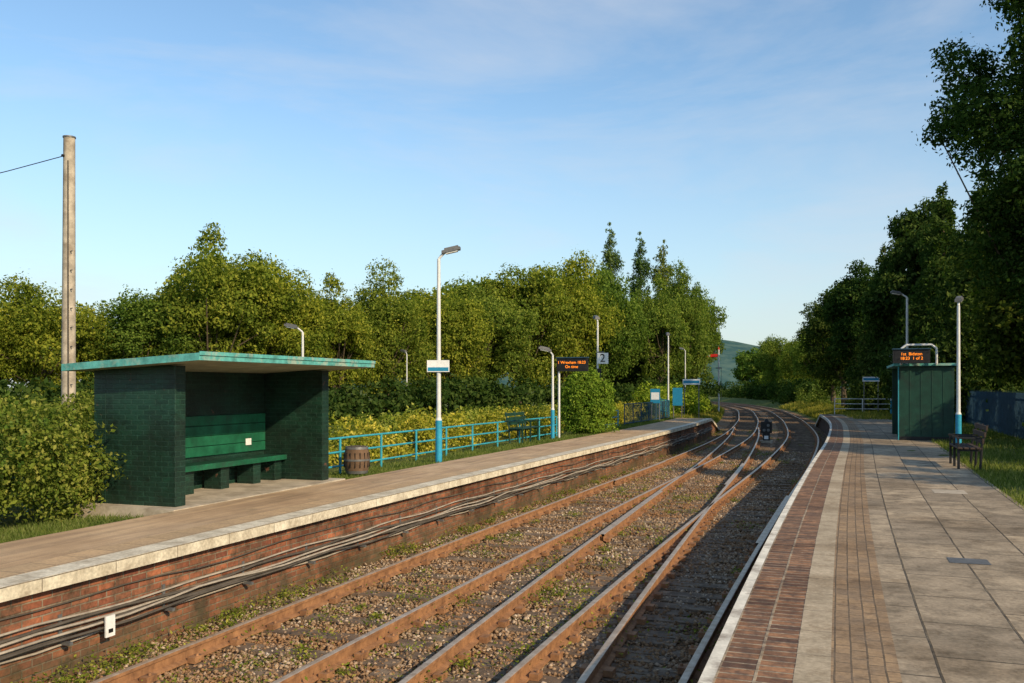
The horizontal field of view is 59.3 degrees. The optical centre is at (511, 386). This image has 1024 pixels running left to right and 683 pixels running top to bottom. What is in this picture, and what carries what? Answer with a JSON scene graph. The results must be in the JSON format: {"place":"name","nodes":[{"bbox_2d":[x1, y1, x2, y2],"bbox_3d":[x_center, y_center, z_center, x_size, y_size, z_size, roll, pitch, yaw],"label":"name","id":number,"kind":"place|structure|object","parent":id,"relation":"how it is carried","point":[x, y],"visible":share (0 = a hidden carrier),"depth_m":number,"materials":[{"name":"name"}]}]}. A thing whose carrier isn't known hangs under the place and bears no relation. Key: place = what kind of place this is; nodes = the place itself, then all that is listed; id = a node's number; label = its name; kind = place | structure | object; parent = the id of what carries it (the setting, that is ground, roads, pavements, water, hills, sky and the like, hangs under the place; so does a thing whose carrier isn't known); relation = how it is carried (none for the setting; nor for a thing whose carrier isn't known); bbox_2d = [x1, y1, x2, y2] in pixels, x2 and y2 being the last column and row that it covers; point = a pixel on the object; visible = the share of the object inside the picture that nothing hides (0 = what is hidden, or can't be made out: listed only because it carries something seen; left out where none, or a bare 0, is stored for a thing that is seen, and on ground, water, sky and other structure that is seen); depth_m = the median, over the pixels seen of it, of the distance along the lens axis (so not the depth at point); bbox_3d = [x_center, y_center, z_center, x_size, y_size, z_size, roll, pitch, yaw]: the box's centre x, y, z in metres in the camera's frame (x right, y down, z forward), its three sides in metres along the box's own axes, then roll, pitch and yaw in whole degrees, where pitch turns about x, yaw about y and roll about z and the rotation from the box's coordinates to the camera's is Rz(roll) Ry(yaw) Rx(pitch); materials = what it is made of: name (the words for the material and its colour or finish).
{"place":"outdoors","nodes":[
{"label":"outdoors","id":0,"kind":"place"},
{"bbox_2d":[0,0,1022,386],"label":"sky","id":1,"kind":"structure","parent":0,"point":[771,145],"materials":[{"name":"blue"}]},
{"bbox_2d":[0,388,1023,682],"bbox_3d":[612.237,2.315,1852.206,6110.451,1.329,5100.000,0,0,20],"label":"ground","id":2,"kind":"structure","parent":0,"point":[724,422],"depth_m":20.40,"materials":[{"name":"green plant"}]},
{"bbox_2d":[0,299,17,401],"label":"deciduous tree","id":3,"kind":"object","parent":2,"relation":"on","point":[3,369],"visible":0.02,"depth_m":50.65,"materials":[{"name":"green plant"}]},
{"bbox_2d":[0,135,75,424],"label":"utility pole","id":4,"kind":"object","parent":2,"relation":"on","point":[68,355],"visible":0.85,"depth_m":18.88,"materials":[{"name":"brown wood"}]},
{"bbox_2d":[0,271,126,401],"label":"deciduous tree","id":5,"kind":"object","parent":2,"relation":"on","point":[30,336],"visible":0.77,"depth_m":43.74,"materials":[{"name":"green plant"}]},
{"bbox_2d":[0,386,127,523],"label":"hedge","id":6,"kind":"object","parent":2,"relation":"on","point":[66,476],"visible":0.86,"depth_m":12.67,"materials":[{"name":"green plant"}]},
{"bbox_2d":[0,390,73,496],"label":"hedge shoots","id":7,"kind":"object","parent":6,"relation":"attached to","point":[45,420],"visible":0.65,"depth_m":12.13,"materials":[{"name":"green plant"}]},
{"bbox_2d":[76,284,203,384],"bbox_3d":[-19.629,-1.386,46.596,6.606,7.527,6.001,0,0,-37],"label":"deciduous tree","id":8,"kind":"object","parent":2,"relation":"on","point":[136,315],"visible":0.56,"depth_m":45.17,"materials":[{"name":"green plant"}]},
{"bbox_2d":[111,299,205,347],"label":"deciduous tree","id":9,"kind":"object","parent":2,"relation":"on","point":[204,340],"visible":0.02,"depth_m":53.26,"materials":[{"name":"green plant"}]},
{"bbox_2d":[137,222,288,356],"bbox_3d":[-15.712,-3.236,47.945,7.363,11.469,7.886,0,0,31],"label":"deciduous tree","id":10,"kind":"object","parent":2,"relation":"on","point":[203,289],"visible":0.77,"depth_m":46.44,"materials":[{"name":"green plant"}]},
{"bbox_2d":[212,252,343,357],"bbox_3d":[-13.237,-2.662,50.467,6.616,10.245,7.284,0,0,39],"label":"deciduous tree","id":11,"kind":"object","parent":2,"relation":"on","point":[290,304],"visible":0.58,"depth_m":49.29,"materials":[{"name":"green plant"}]},
{"bbox_2d":[10,398,557,482],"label":"meadow plants","id":12,"kind":"object","parent":2,"relation":"on","point":[470,412],"visible":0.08,"depth_m":36.30,"materials":[{"name":"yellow plant"}]},
{"bbox_2d":[284,323,303,356],"bbox_3d":[-7.230,-0.145,29.972,0.674,3.989,0.200,0,0,2],"label":"street lamp","id":13,"kind":"object","parent":2,"relation":"on","point":[289,325],"visible":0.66,"depth_m":29.92,"materials":[{"name":"grey metal"}]},
{"bbox_2d":[299,272,380,395],"bbox_3d":[-11.254,-2.423,55.261,6.252,9.738,6.695,0,0,16],"label":"deciduous tree","id":14,"kind":"object","parent":2,"relation":"on","point":[355,346],"visible":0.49,"depth_m":54.78,"materials":[{"name":"green plant"}]},
{"bbox_2d":[0,415,682,542],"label":"grass verge","id":15,"kind":"object","parent":2,"relation":"on","point":[29,530],"depth_m":19.09,"materials":[{"name":"green plant"}]},
{"bbox_2d":[343,445,369,473],"bbox_3d":[-3.209,1.500,18.603,0.548,0.560,0.548,0,0,20],"label":"wooden barrel","id":16,"kind":"object","parent":15,"relation":"on","point":[356,459],"visible":1,"depth_m":18.40,"materials":[{"name":"brown wood"}]},
{"bbox_2d":[505,411,539,442],"bbox_3d":[0.341,1.284,28.910,0.621,0.976,1.800,0,0,20],"label":"park bench","id":17,"kind":"object","parent":15,"relation":"on","point":[517,421],"visible":1,"depth_m":28.80,"materials":[{"name":"green paint"}]},
{"bbox_2d":[538,346,554,438],"bbox_3d":[1.211,0.206,31.480,0.564,3.289,0.200,0,0,-4],"label":"street lamp","id":18,"kind":"object","parent":15,"relation":"on","point":[543,348],"visible":0.95,"depth_m":31.45,"materials":[{"name":"white metal"}]},
{"bbox_2d":[593,315,599,367],"bbox_3d":[3.686,-0.645,39.251,0.200,4.989,0.524,0,0,-10],"label":"street lamp","id":19,"kind":"object","parent":15,"relation":"on","point":[596,317],"visible":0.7,"depth_m":39.05,"materials":[{"name":"white metal"}]},
{"bbox_2d":[595,352,607,377],"bbox_3d":[3.892,-0.915,38.897,0.560,1.230,0.122,0,0,20],"label":"platform number sign","id":20,"kind":"object","parent":19,"relation":"attached to","point":[602,357],"visible":0.95,"depth_m":38.87,"materials":[{"name":"white plastic"}]},
{"bbox_2d":[71,398,645,499],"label":"meadow plants","id":21,"kind":"object","parent":2,"relation":"on","point":[420,422],"visible":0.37,"depth_m":28.23,"materials":[{"name":"green plant"}]},
{"bbox_2d":[0,418,719,682],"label":"station platform","id":22,"kind":"structure","parent":2,"relation":"on","point":[202,527],"depth_m":11.97,"materials":[{"name":"grey concrete"}]},
{"bbox_2d":[98,614,114,637],"bbox_3d":[-4.072,2.385,9.004,0.154,0.210,0.120,0,0,20],"label":"marker plate","id":23,"kind":"object","parent":22,"relation":"on","point":[109,630],"visible":1,"depth_m":8.97,"materials":[{"name":"white plastic"}]},
{"bbox_2d":[61,351,374,506],"bbox_3d":[-4.615,0.624,15.177,2.490,2.238,5.000,0,0,20],"label":"brick waiting shelter","id":24,"kind":"object","parent":22,"relation":"on","point":[187,424],"visible":0.98,"depth_m":15.22,"materials":[{"name":"brick"}]},
{"bbox_2d":[0,423,712,664],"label":"cable run","id":25,"kind":"object","parent":22,"relation":"attached to","point":[242,578],"visible":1,"depth_m":11.18,"materials":[{"name":"grey metal"}]},
{"bbox_2d":[329,416,556,473],"bbox_3d":[-1.360,1.559,25.273,0.119,0.982,16.659,0,0,21],"label":"railing fence","id":26,"kind":"object","parent":22,"relation":"on","point":[415,442],"visible":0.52,"depth_m":22.81,"materials":[{"name":"teal metal"}]},
{"bbox_2d":[0,368,722,425],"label":"hedgerow","id":27,"kind":"object","parent":2,"relation":"on","point":[459,393],"visible":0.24,"depth_m":55.86,"materials":[{"name":"green plant"}]},
{"bbox_2d":[367,354,408,403],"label":"deciduous tree","id":28,"kind":"object","parent":2,"relation":"on","point":[397,372],"depth_m":70.68,"materials":[{"name":"green plant"}]},
{"bbox_2d":[345,255,436,413],"bbox_3d":[-8.826,-3.130,59.649,8.269,11.170,7.262,0,0,-35],"label":"deciduous tree","id":29,"kind":"object","parent":2,"relation":"on","point":[390,315],"visible":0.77,"depth_m":58.40,"materials":[{"name":"green plant"}]},
{"bbox_2d":[400,349,407,391],"bbox_3d":[-6.792,-0.268,56.772,0.575,4.237,0.200,0,0,38],"label":"street lamp","id":30,"kind":"object","parent":2,"relation":"on","point":[402,350],"visible":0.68,"depth_m":56.60,"materials":[{"name":"grey metal"}]},
{"bbox_2d":[10,429,825,682],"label":"trackside weeds","id":31,"kind":"object","parent":2,"relation":"on","point":[123,660],"visible":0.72,"depth_m":10.84,"materials":[{"name":"green plant"}]},
{"bbox_2d":[392,360,455,383],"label":"deciduous tree","id":32,"kind":"object","parent":2,"relation":"on","point":[412,373],"visible":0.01,"depth_m":73.51,"materials":[{"name":"green plant"}]},
{"bbox_2d":[85,403,764,682],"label":"railway track","id":33,"kind":"structure","parent":2,"relation":"on","point":[150,669],"depth_m":11.73,"materials":[{"name":"brown wood"}]},
{"bbox_2d":[48,449,811,682],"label":"ballast stones","id":34,"kind":"object","parent":2,"relation":"on","point":[375,600],"visible":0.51,"depth_m":11.83,"materials":[{"name":"gravel"}]},
{"bbox_2d":[381,285,498,393],"bbox_3d":[-5.153,-2.460,64.496,8.825,9.847,7.638,0,0,16],"label":"deciduous tree","id":35,"kind":"object","parent":2,"relation":"on","point":[459,323],"visible":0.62,"depth_m":63.09,"materials":[{"name":"green plant"}]},
{"bbox_2d":[427,245,460,462],"bbox_3d":[-1.634,-0.770,21.578,0.791,5.239,0.200,0,0,4],"label":"street lamp","id":36,"kind":"object","parent":2,"relation":"on","point":[438,365],"visible":0.93,"depth_m":21.54,"materials":[{"name":"white metal"}]},
{"bbox_2d":[433,286,460,411],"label":"deciduous tree","id":37,"kind":"object","parent":2,"relation":"on","point":[450,296],"depth_m":78.04,"materials":[{"name":"green plant"}]},
{"bbox_2d":[444,278,529,381],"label":"deciduous tree","id":38,"kind":"object","parent":2,"relation":"on","point":[473,281],"depth_m":83.75,"materials":[{"name":"green plant"}]},
{"bbox_2d":[435,274,541,389],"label":"deciduous tree","id":39,"kind":"object","parent":2,"relation":"on","point":[507,316],"visible":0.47,"depth_m":67.88,"materials":[{"name":"green plant"}]},
{"bbox_2d":[469,261,579,402],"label":"deciduous tree","id":40,"kind":"object","parent":2,"relation":"on","point":[547,299],"visible":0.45,"depth_m":70.70,"materials":[{"name":"green plant"}]},
{"bbox_2d":[517,248,626,387],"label":"deciduous tree","id":41,"kind":"object","parent":2,"relation":"on","point":[579,344],"visible":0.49,"depth_m":74.12,"materials":[{"name":"green plant"}]},
{"bbox_2d":[556,357,588,437],"bbox_3d":[2.118,0.403,31.558,1.140,2.895,0.290,0,0,20],"label":"departure board","id":42,"kind":"object","parent":2,"relation":"on","point":[572,363],"visible":1,"depth_m":31.50,"materials":[{"name":"black plastic"}]},
{"bbox_2d":[368,427,787,682],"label":"railway crossover","id":43,"kind":"object","parent":2,"relation":"on","point":[598,669],"visible":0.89,"depth_m":11.60,"materials":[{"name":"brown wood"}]},
{"bbox_2d":[555,367,620,434],"bbox_3d":[2.854,0.830,34.502,2.568,3.329,2.505,0,0,20],"label":"round bush","id":44,"kind":"object","parent":2,"relation":"on","point":[587,403],"visible":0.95,"depth_m":33.86,"materials":[{"name":"green plant"}]},
{"bbox_2d":[606,410,618,426],"bbox_3d":[3.929,1.559,39.204,0.056,0.982,5.657,0,0,21],"label":"railing fence","id":45,"kind":"object","parent":2,"relation":"on","point":[617,418],"visible":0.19,"depth_m":41.80,"materials":[{"name":"teal metal"}]},
{"bbox_2d":[597,222,631,386],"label":"poplar tree","id":46,"kind":"object","parent":2,"relation":"on","point":[612,260],"visible":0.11,"depth_m":91.78,"materials":[{"name":"green plant"}]},
{"bbox_2d":[582,263,654,383],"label":"deciduous tree","id":47,"kind":"object","parent":2,"relation":"on","point":[613,348],"visible":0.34,"depth_m":79.51,"materials":[{"name":"green plant"}]},
{"bbox_2d":[604,347,653,379],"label":"deciduous tree","id":48,"kind":"object","parent":2,"relation":"on","point":[633,361],"visible":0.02,"depth_m":89.05,"materials":[{"name":"green plant"}]},
{"bbox_2d":[613,232,658,389],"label":"poplar tree","id":49,"kind":"object","parent":2,"relation":"on","point":[642,268],"visible":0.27,"depth_m":92.59,"materials":[{"name":"green plant"}]},
{"bbox_2d":[466,401,826,682],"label":"railway track","id":50,"kind":"structure","parent":2,"relation":"on","point":[797,432],"depth_m":11.85,"materials":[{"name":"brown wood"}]},
{"bbox_2d":[624,401,668,423],"bbox_3d":[7.054,1.364,46.368,0.056,1.172,10.060,0,0,22],"label":"bar railing","id":51,"kind":"object","parent":2,"relation":"on","point":[665,409],"visible":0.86,"depth_m":46.10,"materials":[{"name":"blue metal"}]},
{"bbox_2d":[650,389,659,419],"bbox_3d":[7.515,1.025,47.202,0.500,1.850,0.095,0,0,20],"label":"notice board","id":52,"kind":"object","parent":2,"relation":"on","point":[654,395],"visible":0.7,"depth_m":47.15,"materials":[{"name":"blue metal"}]},
{"bbox_2d":[627,273,694,383],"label":"deciduous tree","id":53,"kind":"object","parent":2,"relation":"on","point":[659,310],"visible":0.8,"depth_m":83.81,"materials":[{"name":"green plant"}]},
{"bbox_2d":[666,332,669,415],"bbox_3d":[9.374,-0.720,54.120,0.200,5.139,0.523,0,0,2],"label":"street lamp","id":54,"kind":"object","parent":2,"relation":"on","point":[667,334],"visible":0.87,"depth_m":53.89,"materials":[{"name":"metal"}]},
{"bbox_2d":[649,239,691,383],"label":"poplar tree","id":55,"kind":"object","parent":2,"relation":"on","point":[662,266],"visible":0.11,"depth_m":93.01,"materials":[{"name":"green plant"}]},
{"bbox_2d":[631,381,711,416],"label":"trackside bushes","id":56,"kind":"object","parent":2,"relation":"on","point":[691,403],"visible":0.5,"depth_m":66.56,"materials":[{"name":"green plant"}]},
{"bbox_2d":[673,388,681,417],"bbox_3d":[9.348,1.000,50.796,0.550,1.900,0.089,0,0,20],"label":"notice board","id":57,"kind":"object","parent":2,"relation":"on","point":[677,396],"visible":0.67,"depth_m":50.75,"materials":[{"name":"blue metal"}]},
{"bbox_2d":[679,347,685,389],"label":"street lamp","id":58,"kind":"object","parent":2,"relation":"on","point":[685,362],"visible":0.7,"depth_m":76.52,"materials":[{"name":"white metal"}]},
{"bbox_2d":[657,258,716,382],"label":"deciduous tree","id":59,"kind":"object","parent":2,"relation":"on","point":[693,309],"visible":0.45,"depth_m":88.69,"materials":[{"name":"green plant"}]},
{"bbox_2d":[671,263,705,389],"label":"poplar tree","id":60,"kind":"object","parent":2,"relation":"on","point":[694,373],"visible":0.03,"depth_m":93.23,"materials":[{"name":"green plant"}]},
{"bbox_2d":[683,379,699,417],"bbox_3d":[11.482,0.725,57.571,1.100,2.450,0.095,0,0,20],"label":"station sign","id":61,"kind":"object","parent":2,"relation":"on","point":[691,381],"visible":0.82,"depth_m":57.52,"materials":[{"name":"blue metal"}]},
{"bbox_2d":[691,282,728,383],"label":"deciduous tree","id":62,"kind":"object","parent":2,"relation":"on","point":[714,319],"visible":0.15,"depth_m":94.98,"materials":[{"name":"green plant"}]},
{"bbox_2d":[710,347,721,410],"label":"semaphore signal","id":63,"kind":"object","parent":2,"relation":"on","point":[715,355],"visible":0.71,"depth_m":89.98,"materials":[{"name":"red paint"}]},
{"bbox_2d":[729,347,759,383],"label":"deciduous tree","id":64,"kind":"object","parent":2,"relation":"on","point":[740,374],"visible":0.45,"depth_m":189.76,"materials":[{"name":"green plant"}]},
{"bbox_2d":[699,377,822,403],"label":"trackside bushes","id":65,"kind":"object","parent":2,"relation":"on","point":[773,391],"visible":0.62,"depth_m":143.71,"materials":[{"name":"green plant"}]},
{"bbox_2d":[744,354,777,384],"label":"deciduous tree","id":66,"kind":"object","parent":2,"relation":"on","point":[753,370],"visible":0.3,"depth_m":161.98,"materials":[{"name":"green plant"}]},
{"bbox_2d":[760,419,772,442],"bbox_3d":[12.712,2.220,44.958,0.600,1.260,0.500,0,0,20],"label":"ground signal","id":67,"kind":"object","parent":2,"relation":"on","point":[766,427],"visible":0.98,"depth_m":44.81,"materials":[{"name":"metal"}]},
{"bbox_2d":[643,401,891,422],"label":"grass bank","id":68,"kind":"structure","parent":2,"relation":"on","point":[811,409],"depth_m":79.99,"materials":[{"name":"green plant"}]},
{"bbox_2d":[754,334,795,388],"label":"deciduous tree","id":69,"kind":"object","parent":2,"relation":"on","point":[770,349],"visible":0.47,"depth_m":148.45,"materials":[{"name":"green plant"}]},
{"bbox_2d":[776,328,805,383],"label":"deciduous tree","id":70,"kind":"object","parent":2,"relation":"on","point":[780,376],"visible":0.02,"depth_m":142.13,"materials":[{"name":"green plant"}]},
{"bbox_2d":[774,337,813,383],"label":"deciduous tree","id":71,"kind":"object","parent":2,"relation":"on","point":[784,365],"visible":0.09,"depth_m":133.29,"materials":[{"name":"green plant"}]},
{"bbox_2d":[788,334,847,401],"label":"deciduous tree","id":72,"kind":"object","parent":2,"relation":"on","point":[801,362],"visible":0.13,"depth_m":118.81,"materials":[{"name":"green plant"}]},
{"bbox_2d":[792,300,848,403],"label":"deciduous tree","id":73,"kind":"object","parent":2,"relation":"on","point":[816,348],"visible":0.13,"depth_m":95.51,"materials":[{"name":"green plant"}]},
{"bbox_2d":[805,280,853,406],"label":"deciduous tree","id":74,"kind":"object","parent":2,"relation":"on","point":[818,328],"visible":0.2,"depth_m":86.04,"materials":[{"name":"green plant"}]},
{"bbox_2d":[816,257,879,396],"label":"deciduous tree","id":75,"kind":"object","parent":2,"relation":"on","point":[844,307],"visible":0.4,"depth_m":77.88,"materials":[{"name":"green plant"}]},
{"bbox_2d":[698,414,1023,682],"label":"station platform","id":76,"kind":"structure","parent":2,"relation":"on","point":[885,556],"depth_m":8.22,"materials":[{"name":"grey concrete"}]},
{"bbox_2d":[834,398,890,413],"bbox_3d":[23.412,1.664,60.121,3.556,1.772,0.056,0,0,20],"label":"gate railing","id":77,"kind":"object","parent":76,"relation":"on","point":[845,403],"visible":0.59,"depth_m":60.55,"materials":[{"name":"grey metal"}]},
{"bbox_2d":[887,363,956,440],"bbox_3d":[14.200,0.490,31.338,1.930,2.520,4.300,0,0,20],"label":"metal waiting shelter","id":78,"kind":"object","parent":76,"relation":"on","point":[922,401],"visible":0.91,"depth_m":29.47,"materials":[{"name":"green paint"}]},
{"bbox_2d":[900,344,937,364],"bbox_3d":[13.261,-1.060,29.362,1.120,0.690,0.355,0,0,20],"label":"display frame","id":79,"kind":"object","parent":78,"relation":"on","point":[936,353],"visible":0.85,"depth_m":29.09,"materials":[{"name":"silver metal"}]},
{"bbox_2d":[892,348,930,362],"bbox_3d":[12.912,-1.008,29.119,1.140,0.475,0.450,0,0,20],"label":"departure board","id":80,"kind":"object","parent":79,"relation":"attached to","point":[911,355],"visible":1,"depth_m":28.95,"materials":[{"name":"black plastic"}]},
{"bbox_2d":[948,422,988,469],"bbox_3d":[10.035,1.284,19.818,0.621,0.976,1.700,0,0,20],"label":"park bench","id":81,"kind":"object","parent":76,"relation":"on","point":[970,447],"visible":0.94,"depth_m":19.72,"materials":[{"name":"brown wood"}]},
{"bbox_2d":[840,244,900,412],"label":"conifer tree","id":82,"kind":"object","parent":2,"relation":"on","point":[861,370],"visible":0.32,"depth_m":68.22,"materials":[{"name":"green plant"}]},
{"bbox_2d":[890,290,907,347],"bbox_3d":[16.398,-1.119,38.032,0.728,5.939,0.200,0,0,8],"label":"street lamp","id":83,"kind":"object","parent":2,"relation":"on","point":[896,292],"visible":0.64,"depth_m":37.97,"materials":[{"name":"grey metal"}]},
{"bbox_2d":[780,385,1023,425],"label":"trackside bushes","id":84,"kind":"object","parent":2,"relation":"on","point":[814,394],"visible":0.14,"depth_m":103.55,"materials":[{"name":"green plant"}]},
{"bbox_2d":[859,192,958,374],"bbox_3d":[26.513,-5.238,59.292,6.868,15.360,7.107,0,0,-43],"label":"deciduous tree","id":85,"kind":"object","parent":2,"relation":"on","point":[882,306],"visible":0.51,"depth_m":58.77,"materials":[{"name":"green plant"}]},
{"bbox_2d":[873,180,973,410],"bbox_3d":[24.918,-3.739,50.960,8.139,15.820,6.708,0,0,-2],"label":"conifer tree","id":86,"kind":"object","parent":2,"relation":"on","point":[919,315],"visible":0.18,"depth_m":50.52,"materials":[{"name":"green plant"}]},
{"bbox_2d":[874,412,1023,507],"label":"grass verge","id":87,"kind":"object","parent":2,"relation":"on","point":[1009,476],"depth_m":21.85,"materials":[{"name":"green plant"}]},
{"bbox_2d":[955,296,963,442],"bbox_3d":[13.144,-0.420,26.462,0.200,4.540,0.482,0,0,31],"label":"street lamp","id":88,"kind":"object","parent":2,"relation":"on","point":[958,414],"visible":0.94,"depth_m":26.29,"materials":[{"name":"white metal"}]},
{"bbox_2d":[911,171,1023,421],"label":"conifer tree","id":89,"kind":"object","parent":2,"relation":"on","point":[946,345],"visible":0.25,"depth_m":43.09,"materials":[{"name":"green plant"}]},
{"bbox_2d":[912,0,1023,314],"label":"deciduous tree","id":90,"kind":"object","parent":2,"relation":"on","point":[992,129],"visible":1,"depth_m":27.91,"materials":[{"name":"green plant"}]},
{"bbox_2d":[940,223,1023,386],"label":"deciduous tree","id":91,"kind":"object","parent":2,"relation":"on","point":[1000,327],"visible":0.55,"depth_m":34.84,"materials":[{"name":"green plant"}]},
{"bbox_2d":[963,390,1023,438],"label":"palisade fence","id":92,"kind":"object","parent":2,"relation":"on","point":[1005,413],"visible":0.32,"depth_m":34.48,"materials":[{"name":"blue metal"}]},
{"bbox_2d":[353,339,761,388],"bbox_3d":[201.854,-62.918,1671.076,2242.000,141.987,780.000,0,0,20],"label":"hill","id":93,"kind":"structure","parent":0,"point":[727,363],"depth_m":1336.64,"materials":[{"name":"green plant"}]},
{"bbox_2d":[863,377,878,411],"bbox_3d":[22.998,0.650,57.656,1.000,2.600,0.095,0,0,20],"label":"station sign","id":94,"kind":"object","parent":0,"point":[868,379],"visible":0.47,"depth_m":57.64,"materials":[{"name":"grey metal"}]}
]}

